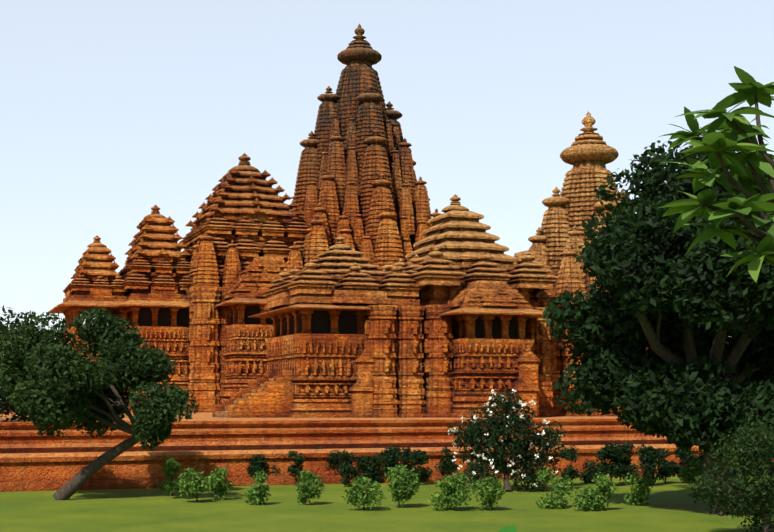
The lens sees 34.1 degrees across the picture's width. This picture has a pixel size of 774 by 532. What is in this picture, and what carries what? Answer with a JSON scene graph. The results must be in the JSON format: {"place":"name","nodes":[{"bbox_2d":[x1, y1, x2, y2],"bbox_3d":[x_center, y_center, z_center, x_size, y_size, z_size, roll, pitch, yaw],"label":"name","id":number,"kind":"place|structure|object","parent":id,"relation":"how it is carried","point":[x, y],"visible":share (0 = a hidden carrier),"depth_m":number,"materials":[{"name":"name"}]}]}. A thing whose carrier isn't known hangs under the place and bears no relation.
{"place":"outdoors","nodes":[
{"label":"outdoors","id":0,"kind":"place"},
{"bbox_2d":[0,475,773,531],"bbox_3d":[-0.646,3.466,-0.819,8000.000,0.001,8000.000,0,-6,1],"label":"lawn","id":1,"kind":"structure","parent":0,"point":[671,506],"depth_m":38.91,"materials":[{"name":"green plant"}]},
{"bbox_2d":[0,305,48,421],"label":"tree","id":2,"kind":"object","parent":1,"relation":"on","point":[3,402],"depth_m":51.53,"materials":[{"name":"plant"}]},
{"bbox_2d":[0,306,199,499],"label":"tree","id":3,"kind":"object","parent":1,"relation":"on","point":[47,388],"depth_m":43.84,"materials":[{"name":"green plant"}]},
{"bbox_2d":[0,412,772,491],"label":"platform","id":4,"kind":"structure","parent":1,"relation":"on","point":[31,459],"depth_m":52.24,"materials":[{"name":"stone"}]},
{"bbox_2d":[0,24,440,411],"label":"temple","id":5,"kind":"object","parent":4,"relation":"on","point":[201,298],"visible":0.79,"depth_m":88.36,"materials":[{"name":"stone"}]},
{"bbox_2d":[212,111,647,417],"bbox_3d":[3.791,-0.557,67.661,25.540,17.076,14.055,2,-6,-20],"label":"temple","id":6,"kind":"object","parent":4,"relation":"on","point":[446,321],"visible":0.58,"depth_m":62.05,"materials":[{"name":"stone"}]},
{"bbox_2d":[158,457,738,510],"bbox_3d":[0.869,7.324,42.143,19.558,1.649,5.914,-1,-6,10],"label":"shrubs","id":7,"kind":"object","parent":1,"relation":"on","point":[403,485],"visible":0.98,"depth_m":40.86,"materials":[{"name":"green plant"}]},
{"bbox_2d":[219,441,748,486],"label":"shrubs","id":8,"kind":"object","parent":1,"relation":"on","point":[619,465],"visible":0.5,"depth_m":51.40,"materials":[{"name":"green plant"}]},
{"bbox_2d":[447,388,566,491],"bbox_3d":[4.628,6.708,48.553,4.641,4.022,3.361,0,-6,1],"label":"flower bush","id":9,"kind":"object","parent":1,"relation":"on","point":[515,442],"depth_m":48.18,"materials":[{"name":"green plant"}]},
{"bbox_2d":[448,389,562,487],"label":"flowers","id":10,"kind":"object","parent":9,"relation":"attached to","point":[520,416],"visible":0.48,"depth_m":48.11,"materials":[{"name":"white plant"}]},
{"bbox_2d":[541,138,773,514],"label":"tree","id":11,"kind":"object","parent":1,"relation":"on","point":[651,257],"depth_m":38.04,"materials":[{"name":"green plant"}]},
{"bbox_2d":[690,413,773,531],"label":"bush","id":12,"kind":"object","parent":1,"relation":"on","point":[747,445],"depth_m":31.93,"materials":[{"name":"green plant"}]},
{"bbox_2d":[0,0,773,398],"label":"sky","id":13,"kind":"structure","parent":0,"point":[111,111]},
{"bbox_2d":[659,66,773,281],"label":"leafy branch","id":14,"kind":"object","parent":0,"point":[720,128],"depth_m":15.24,"materials":[{"name":"green plant"}]},
{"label":"frangipani stems","id":15,"kind":"object","parent":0,"visible":0},
{"bbox_2d":[498,525,516,531],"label":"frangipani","id":16,"kind":"object","parent":15,"relation":"attached to","point":[511,528],"visible":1,"depth_m":3.80,"materials":[{"name":"green plant"}]}
]}

